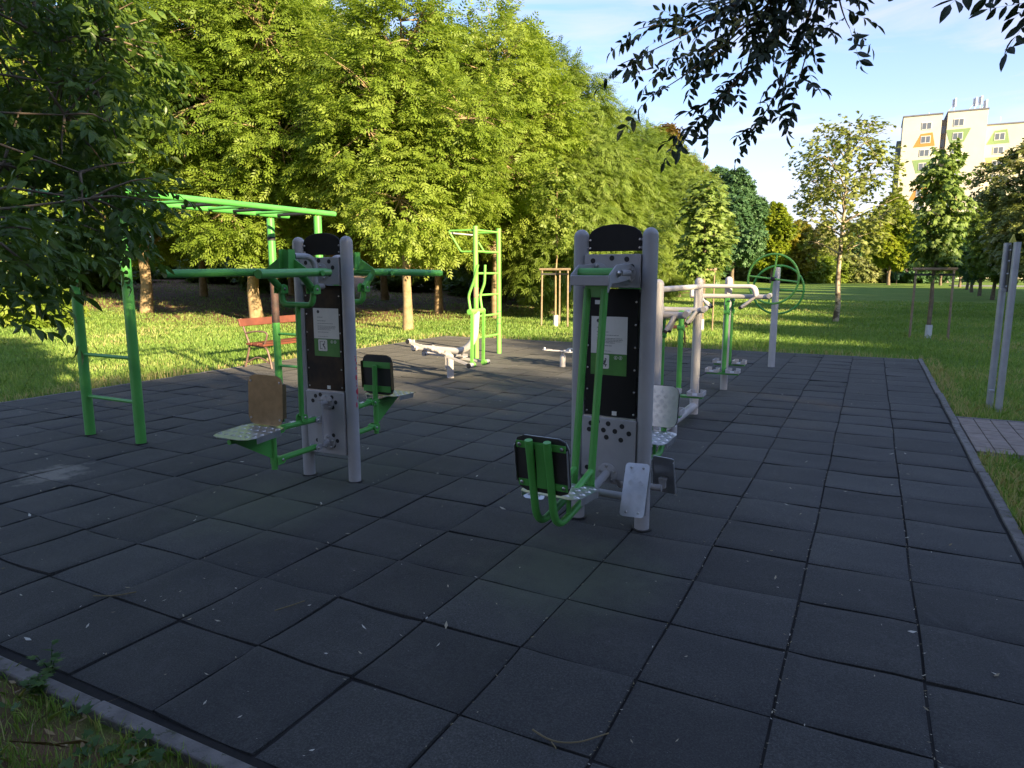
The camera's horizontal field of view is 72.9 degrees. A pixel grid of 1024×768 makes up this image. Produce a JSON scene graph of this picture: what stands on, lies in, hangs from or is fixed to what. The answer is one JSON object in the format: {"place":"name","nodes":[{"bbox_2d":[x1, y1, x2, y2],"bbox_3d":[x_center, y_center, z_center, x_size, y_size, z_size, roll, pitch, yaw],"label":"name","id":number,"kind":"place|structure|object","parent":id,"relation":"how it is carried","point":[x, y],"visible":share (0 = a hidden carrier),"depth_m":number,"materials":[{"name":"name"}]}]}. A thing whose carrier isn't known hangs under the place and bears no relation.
{"place":"outdoors","nodes":[
{"label":"outdoors","id":0,"kind":"place"},
{"bbox_2d":[0,276,1023,767],"bbox_3d":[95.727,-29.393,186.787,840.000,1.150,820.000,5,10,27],"label":"ground","id":1,"kind":"structure","parent":0,"point":[880,292],"depth_m":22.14,"materials":[{"name":"green plant"}]},
{"bbox_2d":[18,671,52,695],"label":"weed","id":2,"kind":"object","parent":1,"relation":"on","point":[37,683],"visible":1,"depth_m":2.59,"materials":[{"name":"green plant"}]},
{"bbox_2d":[0,273,89,328],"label":"bush","id":3,"kind":"object","parent":1,"relation":"on","point":[6,317],"visible":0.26,"depth_m":18.51,"materials":[{"name":"green plant"}]},
{"bbox_2d":[1,680,146,767],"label":"dry leaves","id":4,"kind":"object","parent":1,"relation":"on","point":[121,765],"visible":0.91,"depth_m":2.35,"materials":[{"name":"brown plant"}]},
{"bbox_2d":[0,2,147,257],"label":"ash tree","id":5,"kind":"object","parent":1,"relation":"on","point":[45,207],"visible":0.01,"depth_m":19.69,"materials":[{"name":"green plant"}]},
{"bbox_2d":[0,685,148,767],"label":"straw","id":6,"kind":"object","parent":1,"relation":"on","point":[79,741],"visible":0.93,"depth_m":2.31,"materials":[{"name":"brown plant"}]},
{"bbox_2d":[0,700,164,767],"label":"ground cover","id":7,"kind":"object","parent":1,"relation":"on","point":[157,754],"visible":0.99,"depth_m":2.28,"materials":[{"name":"green plant"}]},
{"bbox_2d":[49,252,139,291],"bbox_3d":[-19.055,-5.033,30.719,4.701,2.422,4.650,5,10,26],"label":"bush","id":8,"kind":"object","parent":1,"relation":"on","point":[94,279],"visible":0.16,"depth_m":29.71,"materials":[{"name":"green plant"}]},
{"bbox_2d":[0,0,203,363],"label":"ash tree","id":9,"kind":"object","parent":1,"relation":"on","point":[88,134],"visible":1,"depth_m":4.22,"materials":[{"name":"green plant"}]},
{"bbox_2d":[0,661,216,767],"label":"grass","id":10,"kind":"structure","parent":1,"relation":"on","point":[138,756],"depth_m":2.33,"materials":[{"name":"green plant"}]},
{"bbox_2d":[0,0,231,312],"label":"ash tree","id":11,"kind":"object","parent":1,"relation":"on","point":[146,299],"visible":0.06,"depth_m":23.52,"materials":[{"name":"green plant"}]},
{"bbox_2d":[84,248,161,281],"bbox_3d":[-20.821,-6.124,36.025,4.701,2.383,4.650,-2,9,-12],"label":"bush","id":12,"kind":"object","parent":1,"relation":"on","point":[156,273],"visible":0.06,"depth_m":36.07,"materials":[{"name":"green plant"}]},
{"bbox_2d":[0,656,255,767],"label":"kerb","id":13,"kind":"structure","parent":1,"relation":"on","point":[114,715],"depth_m":2.42,"materials":[{"name":"concrete"}]},
{"bbox_2d":[152,251,210,278],"bbox_3d":[-20.383,-7.146,41.278,4.650,2.674,4.701,3,10,19],"label":"bush","id":14,"kind":"object","parent":1,"relation":"on","point":[161,276],"visible":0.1,"depth_m":39.85,"materials":[{"name":"green plant"}]},
{"bbox_2d":[163,216,220,296],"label":"ash tree","id":15,"kind":"object","parent":1,"relation":"on","point":[203,289],"depth_m":30.43,"materials":[{"name":"plant"}]},
{"bbox_2d":[176,254,243,283],"bbox_3d":[-16.185,-6.521,38.576,4.650,2.709,4.701,-3,10,-19],"label":"bush","id":16,"kind":"object","parent":1,"relation":"on","point":[217,279],"visible":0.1,"depth_m":37.49,"materials":[{"name":"green plant"}]},
{"bbox_2d":[0,336,441,403],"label":"kerb","id":17,"kind":"structure","parent":1,"relation":"on","point":[157,379],"depth_m":10.03,"materials":[{"name":"concrete"}]},
{"bbox_2d":[107,0,364,317],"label":"ash tree","id":18,"kind":"object","parent":1,"relation":"on","point":[233,56],"visible":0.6,"depth_m":18.53,"materials":[{"name":"green plant"}]},
{"bbox_2d":[219,249,287,292],"bbox_3d":[-12.504,-5.881,35.688,4.650,3.123,4.701,-6,11,-33],"label":"bush","id":19,"kind":"object","parent":1,"relation":"on","point":[264,285],"visible":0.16,"depth_m":34.14,"materials":[{"name":"green plant"}]},
{"bbox_2d":[231,236,294,294],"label":"ash tree","id":20,"kind":"object","parent":1,"relation":"on","point":[291,290],"depth_m":33.47,"materials":[{"name":"brown plant"}]},
{"bbox_2d":[225,0,400,277],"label":"ash tree","id":21,"kind":"object","parent":1,"relation":"on","point":[364,257],"depth_m":24.11,"materials":[{"name":"green plant"}]},
{"bbox_2d":[314,255,389,299],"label":"ash tree","id":22,"kind":"object","parent":1,"relation":"on","point":[384,288],"depth_m":33.69,"materials":[{"name":"brown plant"}]},
{"bbox_2d":[273,0,531,330],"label":"ash tree","id":23,"kind":"object","parent":1,"relation":"on","point":[392,169],"visible":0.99,"depth_m":16.67,"materials":[{"name":"green plant"}]},
{"bbox_2d":[361,267,443,291],"bbox_3d":[-6.491,-6.107,41.086,4.701,1.635,4.650,-8,12,-41],"label":"bush","id":24,"kind":"object","parent":1,"relation":"on","point":[417,284],"visible":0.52,"depth_m":39.88,"materials":[{"name":"green plant"}]},
{"bbox_2d":[367,17,480,313],"bbox_3d":[-3.020,-7.907,25.617,7.407,10.793,7.432,-7,12,-38],"label":"ash tree","id":25,"kind":"object","parent":1,"relation":"on","point":[438,304],"depth_m":26.16,"materials":[{"name":"green plant"}]},
{"bbox_2d":[442,263,455,291],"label":"bush","id":26,"kind":"object","parent":1,"relation":"on","point":[445,275],"visible":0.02,"depth_m":42.12,"materials":[{"name":"green plant"}]},
{"bbox_2d":[443,271,517,297],"bbox_3d":[-1.543,-5.678,39.614,4.650,2.023,4.701,6,11,33],"label":"bush","id":27,"kind":"object","parent":1,"relation":"on","point":[458,287],"visible":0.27,"depth_m":38.56,"materials":[{"name":"green plant"}]},
{"bbox_2d":[442,255,539,301],"bbox_3d":[-0.831,-8.722,34.969,7.720,9.716,7.747,-3,10,-18],"label":"bush","id":28,"kind":"object","parent":1,"relation":"on","point":[464,272],"visible":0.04,"depth_m":35.35,"materials":[{"name":"green plant"}]},
{"bbox_2d":[416,0,600,318],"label":"ash tree","id":29,"kind":"object","parent":1,"relation":"on","point":[529,48],"visible":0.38,"depth_m":21.01,"materials":[{"name":"green plant"}]},
{"bbox_2d":[0,336,1023,767],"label":"rubber pad","id":30,"kind":"object","parent":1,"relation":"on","point":[570,670],"visible":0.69,"depth_m":3.60,"materials":[{"name":"rubber"}]},
{"bbox_2d":[27,639,65,674],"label":"weed","id":31,"kind":"object","parent":30,"relation":"on","point":[55,656],"visible":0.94,"depth_m":2.71,"materials":[{"name":"green plant"}]},
{"bbox_2d":[27,185,335,445],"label":"monkey bars","id":32,"kind":"object","parent":30,"relation":"on","point":[206,204],"visible":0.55,"depth_m":6.63,"materials":[{"name":"green paint"}]},
{"bbox_2d":[237,315,295,368],"bbox_3d":[-3.813,-0.777,12.039,0.682,0.812,1.780,5,10,27],"label":"park bench","id":33,"kind":"object","parent":30,"relation":"on","point":[242,323],"visible":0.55,"depth_m":11.47,"materials":[{"name":"wood"}]},
{"bbox_2d":[275,600,304,610],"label":"twig","id":34,"kind":"object","parent":30,"relation":"on","point":[289,605],"visible":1,"depth_m":3.26,"materials":[{"name":"wood"}]},
{"bbox_2d":[162,233,442,482],"bbox_3d":[-1.385,-0.173,5.185,0.823,1.873,2.068,4,10,24],"label":"shoulder press machine","id":35,"kind":"object","parent":30,"relation":"on","point":[330,405],"visible":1,"depth_m":5.08,"materials":[{"name":"grey paint"}]},
{"bbox_2d":[405,264,489,377],"bbox_3d":[-0.933,-0.904,10.224,1.233,1.695,0.590,5,10,27],"label":"cross trainer","id":36,"kind":"object","parent":30,"relation":"on","point":[451,355],"visible":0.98,"depth_m":10.11,"materials":[{"name":"grey paint"}]},
{"bbox_2d":[448,226,500,357],"bbox_3d":[-0.681,-1.704,12.975,0.610,2.390,0.963,5,10,27],"label":"climbing ladder","id":37,"kind":"object","parent":30,"relation":"on","point":[476,242],"visible":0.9,"depth_m":12.91,"materials":[{"name":"green paint"},{"name":"light green paint"},{"name":"pale grey paint"}]},
{"bbox_2d":[0,351,999,755],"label":"leaf litter","id":38,"kind":"object","parent":30,"relation":"on","point":[496,603],"visible":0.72,"depth_m":3.28,"materials":[{"name":"brown plant"}]},
{"bbox_2d":[542,347,572,366],"bbox_3d":[0.826,-0.437,11.547,0.610,0.348,0.612,5,10,27],"label":"waist twister","id":39,"kind":"object","parent":30,"relation":"on","point":[563,359],"visible":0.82,"depth_m":11.48,"materials":[{"name":"grey paint"}]},
{"bbox_2d":[532,729,608,748],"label":"twig","id":40,"kind":"object","parent":30,"relation":"on","point":[543,736],"visible":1,"depth_m":2.33,"materials":[{"name":"wood"}]},
{"bbox_2d":[514,224,679,532],"bbox_3d":[0.611,-0.018,4.235,0.764,1.873,1.964,5,11,30],"label":"leg press machine","id":41,"kind":"object","parent":30,"relation":"on","point":[622,404],"visible":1,"depth_m":4.09,"materials":[{"name":"grey paint"}]},
{"bbox_2d":[652,277,771,446],"bbox_3d":[2.160,-0.426,7.803,1.029,1.530,3.772,5,10,27],"label":"air walker","id":42,"kind":"object","parent":30,"relation":"on","point":[681,314],"visible":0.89,"depth_m":7.53,"materials":[{"name":"grey paint"}]},
{"bbox_2d":[442,417,1019,767],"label":"seam grit","id":43,"kind":"object","parent":30,"relation":"on","point":[792,616],"visible":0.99,"depth_m":2.95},
{"bbox_2d":[747,253,804,366],"bbox_3d":[4.304,-1.190,11.382,0.867,1.887,0.485,5,10,27],"label":"hand wheel stand","id":44,"kind":"object","parent":30,"relation":"on","point":[774,288],"visible":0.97,"depth_m":11.33,"materials":[{"name":"grey paint"}]},
{"bbox_2d":[539,268,570,325],"bbox_3d":[1.322,-2.509,20.327,0.909,1.756,0.633,3,10,18],"label":"support","id":45,"kind":"object","parent":1,"relation":"on","point":[555,269],"visible":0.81,"depth_m":20.04,"materials":[{"name":"brown wood"}]},
{"bbox_2d":[553,315,557,325],"bbox_3d":[1.280,-1.859,20.306,0.150,0.320,0.150,5,10,27],"label":"trunk guard","id":46,"kind":"object","parent":1,"relation":"on","point":[555,320],"visible":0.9,"depth_m":20.25,"materials":[{"name":"white plastic"}]},
{"bbox_2d":[530,156,581,314],"bbox_3d":[1.227,-4.027,19.909,1.570,4.888,1.344,2,9,11],"label":"linden sapling","id":47,"kind":"object","parent":1,"relation":"on","point":[563,179],"visible":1,"depth_m":19.60,"materials":[{"name":"green plant"}]},
{"bbox_2d":[478,35,663,317],"bbox_3d":[1.294,-7.241,25.526,7.878,9.914,7.905,5,10,27],"label":"willow tree","id":48,"kind":"object","parent":1,"relation":"on","point":[596,192],"visible":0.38,"depth_m":23.40,"materials":[{"name":"green plant"}]},
{"bbox_2d":[576,94,685,288],"bbox_3d":[3.925,-7.750,29.831,7.189,9.282,7.081,5,10,27],"label":"willow tree","id":49,"kind":"object","parent":1,"relation":"on","point":[658,223],"visible":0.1,"depth_m":28.53,"materials":[{"name":"green plant"}]},
{"bbox_2d":[629,120,726,300],"bbox_3d":[6.552,-8.639,35.264,7.589,9.518,7.562,-1,9,-9],"label":"willow tree","id":50,"kind":"object","parent":1,"relation":"on","point":[680,182],"visible":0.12,"depth_m":33.68,"materials":[{"name":"green plant"}]},
{"bbox_2d":[644,122,711,177],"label":"linden tree","id":51,"kind":"object","parent":1,"relation":"on","point":[672,129],"visible":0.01,"depth_m":56.32,"materials":[{"name":"green plant"}]},
{"bbox_2d":[456,336,917,359],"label":"kerb","id":52,"kind":"structure","parent":1,"relation":"on","point":[736,350],"depth_m":13.46,"materials":[{"name":"concrete"}]},
{"bbox_2d":[658,144,735,296],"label":"willow tree","id":53,"kind":"object","parent":1,"relation":"on","point":[700,166],"visible":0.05,"depth_m":42.05,"materials":[{"name":"green plant"}]},
{"bbox_2d":[692,268,716,330],"bbox_3d":[5.040,-2.229,18.610,0.682,1.756,0.475,-4,10,-24],"label":"support","id":54,"kind":"object","parent":1,"relation":"on","point":[711,269],"visible":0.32,"depth_m":18.49,"materials":[{"name":"brown wood"}]},
{"bbox_2d":[672,177,740,330],"bbox_3d":[5.133,-3.394,18.367,1.724,4.151,1.886,0,9,3],"label":"chestnut tree","id":55,"kind":"object","parent":1,"relation":"on","point":[701,240],"visible":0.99,"depth_m":17.97,"materials":[{"name":"green plant"}]},
{"bbox_2d":[708,165,728,180],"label":"linden tree","id":56,"kind":"object","parent":1,"relation":"on","point":[717,169],"visible":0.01,"depth_m":87.64,"materials":[{"name":"green plant"}]},
{"bbox_2d":[711,254,734,283],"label":"bush","id":57,"kind":"object","parent":1,"relation":"on","point":[727,268],"visible":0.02,"depth_m":73.19,"materials":[{"name":"green plant"}]},
{"bbox_2d":[722,262,755,280],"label":"bush","id":58,"kind":"object","parent":1,"relation":"on","point":[739,276],"visible":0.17,"depth_m":94.61,"materials":[{"name":"green plant"}]},
{"bbox_2d":[719,165,770,283],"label":"linden tree","id":59,"kind":"object","parent":1,"relation":"on","point":[747,207],"visible":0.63,"depth_m":75.55,"materials":[{"name":"green plant"}]},
{"bbox_2d":[740,263,793,282],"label":"bush","id":60,"kind":"object","parent":1,"relation":"on","point":[755,272],"visible":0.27,"depth_m":92.01,"materials":[{"name":"green plant"}]},
{"bbox_2d":[751,200,805,282],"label":"linden tree","id":61,"kind":"object","parent":1,"relation":"on","point":[778,223],"visible":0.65,"depth_m":86.85,"materials":[{"name":"green plant"}]},
{"bbox_2d":[783,218,821,283],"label":"maple tree","id":62,"kind":"object","parent":1,"relation":"on","point":[799,260],"visible":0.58,"depth_m":86.81,"materials":[{"name":"green plant"}]},
{"bbox_2d":[594,0,1023,172],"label":"ash tree","id":63,"kind":"object","parent":1,"relation":"on","point":[760,54],"visible":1,"depth_m":2.98,"materials":[{"name":"dark green leaf"},{"name":"grey brown bark"}]},
{"bbox_2d":[784,252,842,282],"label":"bush","id":64,"kind":"object","parent":1,"relation":"on","point":[816,275],"visible":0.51,"depth_m":90.59,"materials":[{"name":"green plant"}]},
{"bbox_2d":[814,224,839,256],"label":"linden tree","id":65,"kind":"object","parent":1,"relation":"on","point":[834,246],"visible":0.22,"depth_m":97.31,"materials":[{"name":"green plant"}]},
{"bbox_2d":[815,255,860,282],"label":"bush","id":66,"kind":"object","parent":1,"relation":"on","point":[845,277],"visible":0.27,"depth_m":91.75,"materials":[{"name":"green plant"}]},
{"bbox_2d":[782,110,913,321],"bbox_3d":[10.259,-5.082,21.359,3.833,6.519,4.235,5,10,27],"label":"plane tree","id":67,"kind":"object","parent":1,"relation":"on","point":[818,192],"visible":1,"depth_m":21.00,"materials":[{"name":"green plant"}]},
{"bbox_2d":[842,220,864,257],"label":"linden tree","id":68,"kind":"object","parent":1,"relation":"on","point":[857,247],"visible":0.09,"depth_m":101.89,"materials":[{"name":"green plant"}]},
{"bbox_2d":[834,251,890,282],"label":"bush","id":69,"kind":"object","parent":1,"relation":"on","point":[863,276],"visible":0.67,"depth_m":91.59,"materials":[{"name":"green plant"}]},
{"bbox_2d":[865,258,894,282],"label":"bush","id":70,"kind":"object","parent":1,"relation":"on","point":[891,281],"visible":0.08,"depth_m":93.47,"materials":[{"name":"green plant"}]},
{"bbox_2d":[859,193,919,284],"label":"linden tree","id":71,"kind":"object","parent":1,"relation":"on","point":[894,256],"visible":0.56,"depth_m":77.47,"materials":[{"name":"green plant"}]},
{"bbox_2d":[894,272,900,283],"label":"litter bin","id":72,"kind":"object","parent":1,"relation":"on","point":[896,276],"visible":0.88,"depth_m":83.77,"materials":[{"name":"metal"}]},
{"bbox_2d":[890,260,938,283],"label":"bush","id":73,"kind":"object","parent":1,"relation":"on","point":[907,275],"visible":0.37,"depth_m":89.59,"materials":[{"name":"green plant"}]},
{"bbox_2d":[924,325,932,337],"bbox_3d":[10.006,-1.262,16.639,0.150,0.320,0.150,5,10,27],"label":"trunk guard","id":74,"kind":"object","parent":1,"relation":"on","point":[928,329],"visible":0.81,"depth_m":16.58,"materials":[{"name":"white plastic"}]},
{"bbox_2d":[908,267,957,338],"bbox_3d":[10.066,-1.910,16.652,0.909,1.756,0.633,5,10,27],"label":"support","id":75,"kind":"object","parent":1,"relation":"on","point":[916,269],"visible":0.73,"depth_m":16.32,"materials":[{"name":"brown wood"}]},
{"bbox_2d":[914,220,955,284],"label":"maple tree","id":76,"kind":"object","parent":1,"relation":"on","point":[940,277],"visible":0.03,"depth_m":78.52,"materials":[{"name":"green plant"}]},
{"bbox_2d":[918,273,957,282],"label":"bush","id":77,"kind":"object","parent":1,"relation":"on","point":[944,279],"visible":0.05,"depth_m":89.70,"materials":[{"name":"green plant"}]},
{"bbox_2d":[903,137,981,324],"bbox_3d":[10.016,-3.344,16.249,1.509,4.717,1.380,5,10,27],"label":"chestnut tree","id":78,"kind":"object","parent":1,"relation":"on","point":[942,190],"visible":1,"depth_m":16.04,"materials":[{"name":"green plant"}]},
{"bbox_2d":[930,258,961,286],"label":"maple tree","id":79,"kind":"object","parent":1,"relation":"on","point":[959,284],"depth_m":68.56,"materials":[{"name":"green plant"}]},
{"bbox_2d":[942,212,977,292],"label":"maple tree","id":80,"kind":"object","parent":1,"relation":"on","point":[971,288],"depth_m":52.32,"materials":[{"name":"green plant"}]},
{"bbox_2d":[918,358,1023,560],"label":"kerb","id":81,"kind":"structure","parent":1,"relation":"on","point":[1013,530],"depth_m":5.36,"materials":[{"name":"concrete"}]},
{"bbox_2d":[946,207,996,295],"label":"maple tree","id":82,"kind":"object","parent":1,"relation":"on","point":[963,275],"visible":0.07,"depth_m":44.91,"materials":[{"name":"green plant"}]},
{"bbox_2d":[955,198,1023,299],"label":"maple tree","id":83,"kind":"object","parent":1,"relation":"on","point":[975,249],"visible":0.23,"depth_m":38.12,"materials":[{"name":"green plant"}]},
{"bbox_2d":[956,416,1023,422],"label":"kerb","id":84,"kind":"structure","parent":1,"relation":"on","point":[973,418],"depth_m":7.39,"materials":[{"name":"concrete"}]},
{"bbox_2d":[963,138,1023,281],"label":"maple tree","id":85,"kind":"object","parent":1,"relation":"on","point":[1012,205],"visible":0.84,"depth_m":23.36,"materials":[{"name":"green plant"}]},
{"bbox_2d":[986,234,1021,411],"bbox_3d":[5.597,-0.671,7.896,0.135,2.025,0.304,5,10,27],"label":"information sign","id":86,"kind":"object","parent":1,"relation":"on","point":[1009,268],"visible":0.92,"depth_m":7.85,"materials":[{"name":"grey metal"}]},
{"bbox_2d":[47,0,1023,236],"label":"sky","id":87,"kind":"structure","parent":0,"point":[921,64],"materials":[{"name":"blue"}]},
{"bbox_2d":[665,319,687,342],"bbox_3d":[2.945,-1.297,15.232,1.780,0.812,0.682,5,10,27],"label":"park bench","id":88,"kind":"object","parent":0,"point":[675,327],"visible":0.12,"depth_m":15.01,"materials":[{"name":"red wood"}]},
{"bbox_2d":[892,95,1023,278],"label":"apartment tower","id":89,"kind":"structure","parent":0,"point":[981,140],"depth_m":140.85,"materials":[{"name":"paint"}]},
{"bbox_2d":[918,163,926,169],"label":"window","id":90,"kind":"structure","parent":89,"relation":"in","point":[920,165],"depth_m":144.05,"materials":[{"name":"white glass"}]},
{"bbox_2d":[919,149,928,156],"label":"window","id":91,"kind":"structure","parent":89,"relation":"in","point":[924,152],"depth_m":143.49,"materials":[{"name":"white glass"}]},
{"bbox_2d":[920,135,930,143],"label":"window","id":92,"kind":"structure","parent":89,"relation":"in","point":[924,139],"depth_m":143.04,"materials":[{"name":"white glass"}]},
{"bbox_2d":[922,122,931,129],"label":"window","id":93,"kind":"structure","parent":89,"relation":"in","point":[926,125],"depth_m":142.62,"materials":[{"name":"white glass"}]},
{"bbox_2d":[940,139,944,146],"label":"stair window","id":94,"kind":"structure","parent":89,"relation":"in","point":[942,142],"depth_m":143.49,"materials":[{"name":"grey glass"}]},
{"bbox_2d":[941,126,945,133],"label":"stair window","id":95,"kind":"structure","parent":89,"relation":"in","point":[943,128],"depth_m":143.07,"materials":[{"name":"grey glass"}]},
{"bbox_2d":[952,132,962,139],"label":"window","id":96,"kind":"structure","parent":89,"relation":"in","point":[958,134],"depth_m":140.44,"materials":[{"name":"white glass"}]},
{"bbox_2d":[954,118,964,125],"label":"window","id":97,"kind":"structure","parent":89,"relation":"in","point":[957,122],"depth_m":140.03,"materials":[{"name":"white glass"}]},
{"bbox_2d":[993,146,1003,153],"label":"window","id":98,"kind":"structure","parent":89,"relation":"in","point":[996,150],"depth_m":139.57,"materials":[{"name":"white glass"}]},
{"bbox_2d":[994,132,1004,140],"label":"window","id":99,"kind":"structure","parent":89,"relation":"in","point":[998,136],"depth_m":139.11,"materials":[{"name":"white glass"}]},
{"bbox_2d":[949,285,1023,286],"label":"road","id":100,"kind":"structure","parent":0,"point":[986,285],"depth_m":74.90,"materials":[{"name":"grey asphalt"}]},
{"bbox_2d":[957,418,1023,456],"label":"paved path","id":101,"kind":"structure","parent":0,"point":[991,435],"depth_m":6.69,"materials":[{"name":"grey concrete"}]}
]}

